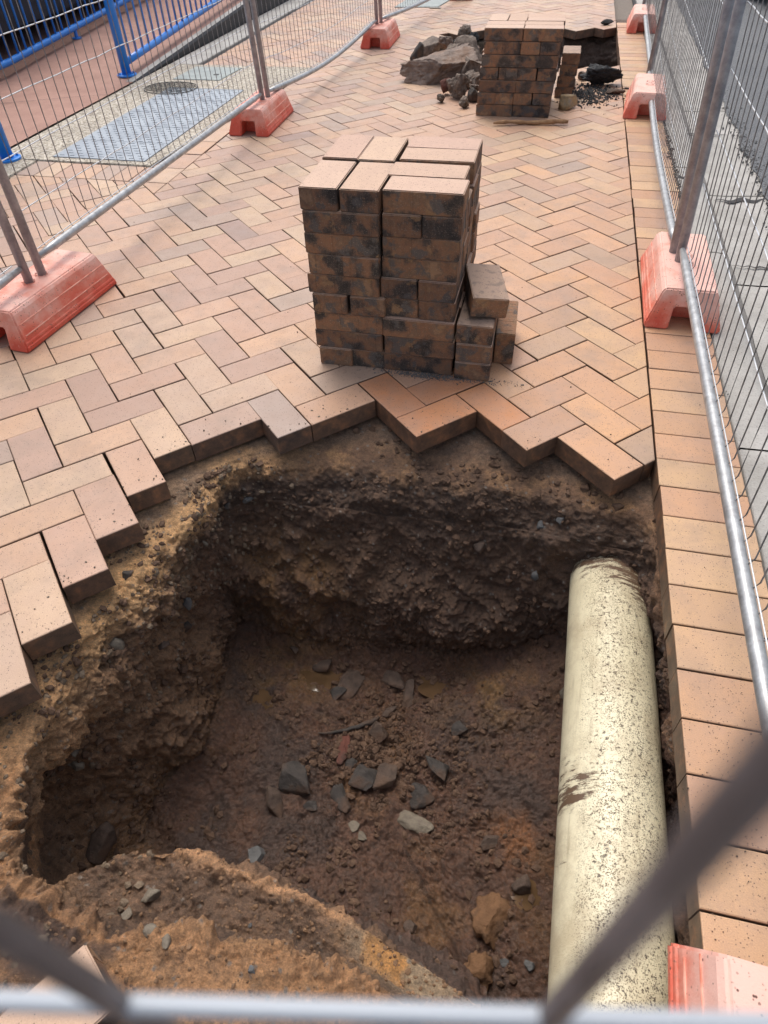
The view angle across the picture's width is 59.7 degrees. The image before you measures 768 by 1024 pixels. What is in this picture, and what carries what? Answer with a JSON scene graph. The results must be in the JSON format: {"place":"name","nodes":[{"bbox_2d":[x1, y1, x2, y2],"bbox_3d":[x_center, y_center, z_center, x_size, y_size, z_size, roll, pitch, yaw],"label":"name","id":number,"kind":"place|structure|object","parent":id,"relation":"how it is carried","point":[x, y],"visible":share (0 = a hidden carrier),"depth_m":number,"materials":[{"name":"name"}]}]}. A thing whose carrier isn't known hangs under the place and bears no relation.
{"place":"outdoors","nodes":[
{"label":"outdoors","id":0,"kind":"place"},
{"bbox_2d":[0,0,242,146],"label":"ramp","id":1,"kind":"structure","parent":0,"point":[30,95],"depth_m":5.56,"materials":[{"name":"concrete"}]},
{"bbox_2d":[0,0,82,33],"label":"planter wall","id":2,"kind":"structure","parent":1,"relation":"on","point":[28,14],"depth_m":5.72,"materials":[{"name":"brick"}]},
{"bbox_2d":[0,0,129,69],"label":"railing","id":3,"kind":"object","parent":1,"relation":"on","point":[26,52],"visible":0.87,"depth_m":5.67,"materials":[{"name":"metal"}]},
{"bbox_2d":[103,0,222,77],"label":"railing","id":4,"kind":"object","parent":1,"relation":"on","point":[140,52],"visible":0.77,"depth_m":5.32,"materials":[{"name":"metal"}]},
{"bbox_2d":[126,1,242,81],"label":"ramp edge","id":5,"kind":"object","parent":1,"relation":"on","point":[162,58],"visible":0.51,"depth_m":5.78,"materials":[{"name":"concrete"}]},
{"bbox_2d":[133,0,288,82],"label":"ramp side wall","id":6,"kind":"structure","parent":1,"relation":"on","point":[214,34],"depth_m":6.29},
{"bbox_2d":[10,0,632,389],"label":"ground","id":7,"kind":"structure","parent":0,"point":[623,8],"depth_m":6.91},
{"bbox_2d":[11,64,312,167],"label":"concrete slab","id":8,"kind":"structure","parent":7,"relation":"on","point":[48,145],"depth_m":4.55,"materials":[{"name":"concrete"}]},
{"bbox_2d":[53,88,243,161],"bbox_3d":[-1.484,-2.583,4.411,0.590,0.016,1.555,8,46,10],"label":"cover plate","id":9,"kind":"object","parent":8,"relation":"on","point":[90,146],"visible":0.89,"depth_m":4.29,"materials":[{"name":"grey"}]},
{"bbox_2d":[173,67,241,80],"bbox_3d":[-1.389,-3.462,5.282,0.420,0.014,0.400,8,46,10],"label":"access cover","id":10,"kind":"object","parent":8,"relation":"on","point":[207,71],"visible":0.92,"depth_m":5.26,"materials":[{"name":"grey metal"}]},
{"bbox_2d":[171,0,312,64],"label":"concrete edging","id":11,"kind":"object","parent":7,"relation":"on","point":[278,11],"visible":0.4,"depth_m":6.28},
{"bbox_2d":[615,23,767,966],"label":"paving border","id":12,"kind":"object","parent":7,"relation":"on","point":[701,611],"visible":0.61,"depth_m":1.60,"materials":[{"name":"brick"}]},
{"bbox_2d":[626,4,656,33],"bbox_3d":[2.355,-4.493,6.084,0.256,0.141,0.558,10,46,11],"label":"ballast block","id":13,"kind":"object","parent":12,"relation":"on","point":[635,22],"depth_m":5.95,"materials":[{"name":"red plastic"}]},
{"bbox_2d":[642,0,667,72],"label":"temporary fence","id":14,"kind":"object","parent":13,"relation":"on","point":[647,33],"visible":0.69,"depth_m":5.22,"materials":[{"name":"metal"}]},
{"bbox_2d":[623,73,665,120],"bbox_3d":[1.693,-2.679,4.296,0.256,0.141,0.558,11,46,13],"label":"ballast block","id":15,"kind":"object","parent":12,"relation":"on","point":[641,93],"depth_m":4.16,"materials":[{"name":"red plastic"}]},
{"bbox_2d":[646,0,734,253],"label":"temporary fence","id":16,"kind":"object","parent":15,"relation":"on","point":[674,227],"visible":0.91,"depth_m":2.83,"materials":[{"name":"metal"}]},
{"bbox_2d":[640,232,719,333],"bbox_3d":[1.126,-0.891,2.532,0.256,0.141,0.558,9,46,11],"label":"ballast block","id":17,"kind":"object","parent":12,"relation":"on","point":[663,295],"depth_m":2.41,"materials":[{"name":"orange plastic"}]},
{"bbox_2d":[667,943,767,1011],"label":"ballast block","id":18,"kind":"object","parent":12,"relation":"on","point":[700,979],"depth_m":0.94,"materials":[{"name":"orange plastic"}]},
{"bbox_2d":[0,707,767,1023],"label":"temporary fence","id":19,"kind":"object","parent":18,"relation":"on","point":[721,826],"visible":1,"depth_m":0.08,"materials":[{"name":"metal"}]},
{"bbox_2d":[675,0,767,717],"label":"temporary fence","id":20,"kind":"object","parent":18,"relation":"on","point":[755,640],"visible":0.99,"depth_m":1.76,"materials":[{"name":"metal"}]},
{"bbox_2d":[632,0,767,451],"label":"kerb bed","id":21,"kind":"object","parent":7,"relation":"on","point":[633,2],"visible":0.07,"depth_m":2.92,"materials":[{"name":"concrete"}]},
{"bbox_2d":[663,89,690,167],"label":"kerb","id":22,"kind":"structure","parent":21,"relation":"on","point":[667,115],"depth_m":3.97,"materials":[{"name":"concrete"}]},
{"bbox_2d":[661,23,702,58],"bbox_3d":[2.790,-4.473,6.328,0.309,0.016,1.588,8,46,10],"label":"gutter","id":23,"kind":"object","parent":21,"relation":"on","point":[670,41],"visible":0.27,"depth_m":6.22,"materials":[{"name":"concrete"}]},
{"bbox_2d":[668,59,724,110],"bbox_3d":[2.438,-3.363,5.232,0.309,0.016,1.588,8,46,10],"label":"gutter","id":24,"kind":"object","parent":21,"relation":"on","point":[691,83],"visible":0.43,"depth_m":5.25,"materials":[{"name":"concrete"}]},
{"bbox_2d":[674,168,721,252],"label":"kerb","id":25,"kind":"structure","parent":21,"relation":"on","point":[697,213],"depth_m":3.06,"materials":[{"name":"concrete"}]},
{"bbox_2d":[685,111,763,195],"bbox_3d":[2.085,-2.252,4.135,0.309,0.014,1.588,8,46,10],"label":"gutter","id":26,"kind":"object","parent":21,"relation":"on","point":[748,191],"visible":0.49,"depth_m":3.91,"materials":[{"name":"concrete"}]},
{"bbox_2d":[709,196,767,285],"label":"gutter","id":27,"kind":"object","parent":21,"relation":"on","point":[759,273],"visible":0.79,"depth_m":3.24,"materials":[{"name":"concrete"}]},
{"bbox_2d":[710,253,767,449],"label":"kerb","id":28,"kind":"structure","parent":21,"relation":"on","point":[753,427],"depth_m":2.19,"materials":[{"name":"concrete"}]},
{"bbox_2d":[737,449,767,588],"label":"kerb","id":29,"kind":"structure","parent":21,"relation":"on","point":[759,504],"depth_m":1.81,"materials":[{"name":"concrete"}]},
{"bbox_2d":[738,285,767,385],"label":"gutter","id":30,"kind":"object","parent":21,"relation":"on","point":[760,325],"visible":0.84,"depth_m":2.71,"materials":[{"name":"concrete"}]},
{"bbox_2d":[0,0,654,717],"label":"paving","id":31,"kind":"structure","parent":0,"point":[200,314],"depth_m":2.49,"materials":[{"name":"brick"}]},
{"bbox_2d":[0,249,116,352],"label":"ballast block","id":32,"kind":"object","parent":31,"relation":"on","point":[68,286],"depth_m":2.49,"materials":[{"name":"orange plastic"}]},
{"bbox_2d":[0,201,33,289],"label":"temporary fence","id":33,"kind":"object","parent":32,"relation":"on","point":[22,268],"visible":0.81,"depth_m":2.38,"materials":[{"name":"metal"}]},
{"bbox_2d":[0,0,264,275],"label":"temporary fence","id":34,"kind":"object","parent":32,"relation":"on","point":[36,256],"visible":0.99,"depth_m":2.84,"materials":[{"name":"metal"}]},
{"bbox_2d":[229,89,293,136],"bbox_3d":[-0.784,-2.559,4.265,0.256,0.141,0.558,7,46,9],"label":"ballast block","id":35,"kind":"object","parent":31,"relation":"on","point":[267,116],"depth_m":4.13,"materials":[{"name":"red plastic"}]},
{"bbox_2d":[320,345,352,365],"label":"paver","id":36,"kind":"object","parent":31,"relation":"on","point":[335,355],"visible":0.34,"depth_m":2.27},
{"bbox_2d":[315,328,384,351],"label":"paver","id":37,"kind":"object","parent":36,"relation":"on","point":[353,340],"visible":0.4,"depth_m":2.22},
{"bbox_2d":[314,309,382,334],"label":"paver","id":38,"kind":"object","parent":37,"relation":"on","point":[349,322],"visible":0.43,"depth_m":2.17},
{"bbox_2d":[312,292,350,313],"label":"paver","id":39,"kind":"object","parent":38,"relation":"on","point":[332,303],"visible":0.39,"depth_m":2.13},
{"bbox_2d":[307,270,381,297],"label":"paver","id":40,"kind":"object","parent":39,"relation":"on","point":[340,284],"visible":0.62,"depth_m":2.08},
{"bbox_2d":[308,253,343,275],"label":"paver","id":41,"kind":"object","parent":40,"relation":"on","point":[330,264],"visible":0.33,"depth_m":2.04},
{"bbox_2d":[304,231,382,257],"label":"paver","id":42,"kind":"object","parent":41,"relation":"on","point":[345,245],"visible":0.6,"depth_m":1.99,"materials":[{"name":"brick"}]},
{"bbox_2d":[302,207,383,236],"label":"paver","id":43,"kind":"object","parent":42,"relation":"on","point":[346,223],"visible":0.59,"depth_m":1.94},
{"bbox_2d":[339,162,393,213],"bbox_3d":[-0.044,-0.955,1.965,0.115,0.064,0.231,8,46,10],"label":"paver","id":44,"kind":"object","parent":43,"relation":"on","point":[362,187],"visible":0.8,"depth_m":1.90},
{"bbox_2d":[342,252,382,278],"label":"paver","id":45,"kind":"object","parent":40,"relation":"on","point":[362,267],"visible":0.38,"depth_m":2.02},
{"bbox_2d":[352,347,384,367],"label":"paver","id":46,"kind":"object","parent":31,"relation":"on","point":[366,358],"visible":0.28,"depth_m":2.25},
{"bbox_2d":[360,18,399,48],"bbox_3d":[-0.029,-4.237,5.913,0.256,0.141,0.558,7,46,9],"label":"ballast block","id":47,"kind":"object","parent":31,"relation":"on","point":[385,34],"depth_m":5.77,"materials":[{"name":"red plastic"}]},
{"bbox_2d":[249,0,378,96],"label":"temporary fence","id":48,"kind":"object","parent":47,"relation":"on","point":[263,66],"visible":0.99,"depth_m":4.57,"materials":[{"name":"metal"}]},
{"bbox_2d":[384,351,455,374],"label":"paver","id":49,"kind":"object","parent":31,"relation":"on","point":[417,363],"visible":0.52,"depth_m":2.22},
{"bbox_2d":[384,334,456,359],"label":"paver","id":50,"kind":"object","parent":49,"relation":"on","point":[421,347],"visible":0.49,"depth_m":2.17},
{"bbox_2d":[383,308,458,341],"bbox_3d":[0.120,-0.617,2.167,0.231,0.064,0.115,8,46,10],"label":"paver","id":51,"kind":"object","parent":50,"relation":"on","point":[413,328],"visible":0.62,"depth_m":2.13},
{"bbox_2d":[385,297,418,317],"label":"paver","id":52,"kind":"object","parent":51,"relation":"on","point":[399,307],"visible":0.26,"depth_m":2.10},
{"bbox_2d":[381,276,418,299],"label":"paver","id":53,"kind":"object","parent":52,"relation":"on","point":[400,288],"visible":0.34,"depth_m":2.05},
{"bbox_2d":[400,43,477,84],"bbox_3d":[0.396,-3.256,4.936,0.560,0.230,0.340,-14,51,1],"label":"boulder","id":54,"kind":"object","parent":31,"relation":"on","point":[435,68],"visible":0.84,"depth_m":4.85,"materials":[{"name":"stone"}]},
{"bbox_2d":[446,73,469,99],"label":"rock","id":55,"kind":"object","parent":31,"relation":"on","point":[458,84],"visible":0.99,"depth_m":4.53,"materials":[{"name":"stone"}]},
{"bbox_2d":[454,336,495,380],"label":"paver","id":56,"kind":"object","parent":31,"relation":"on","point":[472,371],"visible":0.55,"depth_m":2.18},
{"bbox_2d":[455,320,497,363],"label":"paver","id":57,"kind":"object","parent":56,"relation":"on","point":[467,352],"visible":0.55,"depth_m":2.14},
{"bbox_2d":[456,297,497,345],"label":"paver","id":58,"kind":"object","parent":57,"relation":"on","point":[475,330],"visible":0.59,"depth_m":2.10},
{"bbox_2d":[464,263,509,317],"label":"paver","id":59,"kind":"object","parent":58,"relation":"on","point":[486,291],"visible":0.98,"depth_m":2.09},
{"bbox_2d":[476,104,512,116],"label":"paver","id":60,"kind":"object","parent":31,"relation":"on","point":[493,110],"visible":0.7,"depth_m":4.27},
{"bbox_2d":[493,301,518,363],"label":"paver","id":61,"kind":"object","parent":31,"relation":"on","point":[505,339],"visible":0.86,"depth_m":2.23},
{"bbox_2d":[512,102,549,117],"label":"paver","id":62,"kind":"object","parent":31,"relation":"on","point":[531,110],"visible":0.81,"depth_m":4.24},
{"bbox_2d":[532,93,551,105],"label":"paver","id":63,"kind":"object","parent":62,"relation":"on","point":[540,99],"visible":0.66,"depth_m":4.18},
{"bbox_2d":[515,77,553,93],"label":"paver","id":64,"kind":"object","parent":63,"relation":"on","point":[543,87],"visible":0.84,"depth_m":4.14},
{"bbox_2d":[517,67,537,80],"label":"paver","id":65,"kind":"object","parent":64,"relation":"on","point":[526,74],"visible":0.66,"depth_m":4.10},
{"bbox_2d":[519,54,558,67],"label":"paver","id":66,"kind":"object","parent":65,"relation":"on","point":[538,61],"visible":0.81,"depth_m":4.04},
{"bbox_2d":[540,42,561,54],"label":"paver","id":67,"kind":"object","parent":66,"relation":"on","point":[550,48],"visible":0.69,"depth_m":3.98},
{"bbox_2d":[523,25,563,41],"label":"paver","id":68,"kind":"object","parent":67,"relation":"on","point":[547,33],"visible":1,"depth_m":3.95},
{"bbox_2d":[551,80,628,114],"bbox_3d":[1.408,-2.864,4.591,0.816,0.033,0.666,-35,54,-29],"label":"spoil","id":69,"kind":"object","parent":31,"relation":"on","point":[581,93],"visible":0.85,"depth_m":4.57,"materials":[{"name":"gravel"}]},
{"bbox_2d":[579,63,623,84],"bbox_3d":[1.539,-3.077,4.715,0.307,0.140,0.148,4,45,6],"label":"asphalt lump","id":70,"kind":"object","parent":31,"relation":"on","point":[596,74],"visible":1,"depth_m":4.69,"materials":[{"name":"asphalt"}]},
{"bbox_2d":[0,415,689,1023],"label":"excavated soil","id":71,"kind":"structure","parent":0,"point":[402,877],"depth_m":1.96,"materials":[{"name":"soil"}]},
{"bbox_2d":[0,945,116,1023],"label":"paver","id":72,"kind":"object","parent":71,"relation":"on","point":[88,955],"visible":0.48,"depth_m":1.04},
{"bbox_2d":[85,821,116,864],"bbox_3d":[-0.766,0.896,1.808,0.061,0.089,0.099,17,48,18],"label":"stone","id":73,"kind":"object","parent":71,"relation":"on","point":[103,839],"visible":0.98,"depth_m":1.79,"materials":[{"name":"stone"}]},
{"bbox_2d":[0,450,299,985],"bbox_3d":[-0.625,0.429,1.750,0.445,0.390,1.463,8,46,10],"label":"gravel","id":74,"kind":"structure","parent":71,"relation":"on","point":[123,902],"depth_m":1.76,"materials":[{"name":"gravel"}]},
{"bbox_2d":[278,761,309,796],"bbox_3d":[-0.271,0.815,2.053,0.102,0.056,0.105,6,59,-2],"label":"stone","id":75,"kind":"object","parent":71,"relation":"on","point":[293,778],"visible":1,"depth_m":2.04,"materials":[{"name":"stone"}]},
{"bbox_2d":[300,670,342,691],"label":"puddle water","id":76,"kind":"structure","parent":71,"relation":"on","point":[325,679],"depth_m":2.31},
{"bbox_2d":[337,669,365,699],"bbox_3d":[-0.118,0.589,2.291,0.079,0.030,0.125,37,58,15],"label":"stone","id":77,"kind":"object","parent":71,"relation":"on","point":[351,681],"visible":0.99,"depth_m":2.28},
{"bbox_2d":[348,763,377,790],"bbox_3d":[-0.062,0.821,2.060,0.077,0.051,0.095,19,41,35],"label":"stone","id":78,"kind":"object","parent":71,"relation":"on","point":[363,778],"visible":0.98,"depth_m":2.04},
{"bbox_2d":[373,762,397,790],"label":"stone","id":79,"kind":"object","parent":71,"relation":"on","point":[386,776],"visible":0.98,"depth_m":2.04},
{"bbox_2d":[397,810,433,833],"bbox_3d":[0.090,0.917,1.971,0.124,0.029,0.052,10,51,33],"label":"stone","id":80,"kind":"object","parent":71,"relation":"on","point":[412,822],"visible":1,"depth_m":1.96,"materials":[{"name":"stone"}]},
{"bbox_2d":[409,782,434,808],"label":"stone","id":81,"kind":"object","parent":71,"relation":"on","point":[422,796],"visible":0.97,"depth_m":2.00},
{"bbox_2d":[463,950,493,990],"bbox_3d":[0.235,1.161,1.691,0.084,0.065,0.084,-4,33,21],"label":"clay clod","id":82,"kind":"object","parent":71,"relation":"on","point":[480,966],"visible":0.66,"depth_m":1.68,"materials":[{"name":"soil"}]},
{"bbox_2d":[470,892,510,950],"bbox_3d":[0.284,1.076,1.772,0.110,0.067,0.128,23,50,23],"label":"clay clod","id":83,"kind":"object","parent":71,"relation":"on","point":[488,914],"visible":0.98,"depth_m":1.76,"materials":[{"name":"soil"}]},
{"bbox_2d":[547,555,674,1008],"bbox_3d":[0.434,0.816,1.274,0.225,0.446,2.212,9,46,11],"label":"pipe","id":84,"kind":"object","parent":71,"relation":"on","point":[611,781],"visible":0.8,"depth_m":1.43,"materials":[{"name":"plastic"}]},
{"bbox_2d":[322,134,373,164],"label":"paver","id":85,"kind":"object","parent":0,"point":[344,147],"visible":0.39,"depth_m":2.12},
{"bbox_2d":[358,136,407,163],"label":"paver","id":86,"kind":"object","parent":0,"point":[378,149],"visible":0.52,"depth_m":2.10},
{"bbox_2d":[458,291,464,315],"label":"paver","id":87,"kind":"object","parent":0,"point":[461,302],"visible":0.13,"depth_m":2.19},
{"bbox_2d":[419,272,464,321],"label":"paver","id":88,"kind":"object","parent":87,"relation":"on","point":[438,311],"visible":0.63,"depth_m":2.08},
{"bbox_2d":[418,257,465,302],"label":"paver","id":89,"kind":"object","parent":88,"relation":"on","point":[438,291],"visible":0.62,"depth_m":2.04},
{"bbox_2d":[382,251,462,282],"bbox_3d":[0.118,-0.765,2.042,0.231,0.064,0.115,8,46,10],"label":"paver","id":90,"kind":"object","parent":89,"relation":"on","point":[435,270],"visible":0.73,"depth_m":2.00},
{"bbox_2d":[382,229,464,261],"bbox_3d":[0.119,-0.808,1.994,0.231,0.064,0.115,8,46,10],"label":"paver","id":91,"kind":"object","parent":90,"relation":"on","point":[422,248],"visible":0.73,"depth_m":1.96,"materials":[{"name":"brick"}]},
{"bbox_2d":[382,212,422,237],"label":"paver","id":92,"kind":"object","parent":91,"relation":"on","point":[401,225],"visible":0.39,"depth_m":1.91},
{"bbox_2d":[388,162,469,180],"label":"paver","id":93,"kind":"object","parent":92,"relation":"on","point":[444,171],"visible":0.45,"depth_m":1.96,"materials":[{"name":"brick"}]},
{"bbox_2d":[422,189,471,239],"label":"paver","id":94,"kind":"object","parent":91,"relation":"on","point":[443,227],"visible":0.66,"depth_m":1.90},
{"bbox_2d":[383,176,469,217],"bbox_3d":[0.121,-0.899,1.903,0.231,0.064,0.115,9,46,10],"label":"paver","id":95,"kind":"object","parent":94,"relation":"on","point":[426,196],"visible":1,"depth_m":1.87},
{"bbox_2d":[472,201,479,232],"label":"paver","id":96,"kind":"object","parent":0,"point":[475,219],"visible":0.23,"depth_m":2.25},
{"bbox_2d":[468,183,479,226],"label":"paver","id":97,"kind":"object","parent":96,"relation":"on","point":[473,209],"visible":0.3,"depth_m":2.18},
{"bbox_2d":[469,173,478,206],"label":"paver","id":98,"kind":"object","parent":97,"relation":"on","point":[474,186],"visible":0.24,"depth_m":2.08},
{"bbox_2d":[400,147,478,183],"bbox_3d":[0.171,-1.078,2.080,0.231,0.064,0.115,8,46,9],"label":"paver","id":99,"kind":"object","parent":98,"relation":"on","point":[442,156],"visible":0.6,"depth_m":2.04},
{"bbox_2d":[477,161,481,185],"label":"paver","id":100,"kind":"object","parent":97,"relation":"on","point":[479,172],"visible":0.14,"depth_m":2.19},
{"bbox_2d":[406,136,482,169],"bbox_3d":[0.196,-1.157,2.159,0.231,0.064,0.115,8,46,10],"label":"paver","id":101,"kind":"object","parent":100,"relation":"on","point":[444,143],"visible":0.48,"depth_m":2.13,"materials":[{"name":"brick"}]},
{"bbox_2d":[440,20,626,71],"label":"pit soil","id":102,"kind":"structure","parent":0,"point":[599,50],"depth_m":6.31,"materials":[{"name":"soil"}]},
{"bbox_2d":[676,0,767,198],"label":"road","id":103,"kind":"structure","parent":0,"point":[757,92],"depth_m":5.36,"materials":[{"name":"asphalt"}]},
{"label":"paver","id":104,"kind":"object","parent":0,"visible":0},
{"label":"paver","id":105,"kind":"object","parent":104,"relation":"on","visible":0},
{"bbox_2d":[350,295,385,316],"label":"paver","id":106,"kind":"object","parent":105,"relation":"on","point":[368,306],"visible":0.38,"depth_m":2.11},
{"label":"paver","id":107,"kind":"object","parent":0,"visible":0},
{"bbox_2d":[495,92,513,104],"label":"paver","id":108,"kind":"object","parent":107,"relation":"on","point":[502,98],"visible":0.55,"depth_m":4.21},
{"bbox_2d":[479,77,516,92],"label":"paver","id":109,"kind":"object","parent":108,"relation":"on","point":[498,85],"visible":0.71,"depth_m":4.17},
{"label":"paver","id":110,"kind":"object","parent":108,"relation":"on","visible":0},
{"bbox_2d":[479,66,499,79],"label":"paver","id":111,"kind":"object","parent":110,"relation":"on","point":[490,73],"visible":0.55,"depth_m":4.14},
{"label":"paver","id":112,"kind":"object","parent":111,"relation":"on","visible":0},
{"bbox_2d":[484,41,502,53],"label":"paver","id":113,"kind":"object","parent":112,"relation":"on","point":[492,47],"visible":0.49,"depth_m":4.04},
{"bbox_2d":[484,24,524,40],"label":"paver","id":114,"kind":"object","parent":113,"relation":"on","point":[501,32],"visible":0.94,"depth_m":3.99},
{"bbox_2d":[498,67,517,79],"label":"paver","id":115,"kind":"object","parent":110,"relation":"on","point":[507,73],"visible":0.59,"depth_m":4.12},
{"bbox_2d":[481,52,519,67],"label":"paver","id":116,"kind":"object","parent":115,"relation":"on","point":[501,60],"visible":0.75,"depth_m":4.08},
{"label":"paver","id":117,"kind":"object","parent":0,"visible":0},
{"bbox_2d":[298,160,356,210],"bbox_3d":[-0.163,-0.971,1.986,0.115,0.064,0.231,8,46,10],"label":"paver","id":118,"kind":"object","parent":117,"relation":"on","point":[321,184],"visible":0.81,"depth_m":1.92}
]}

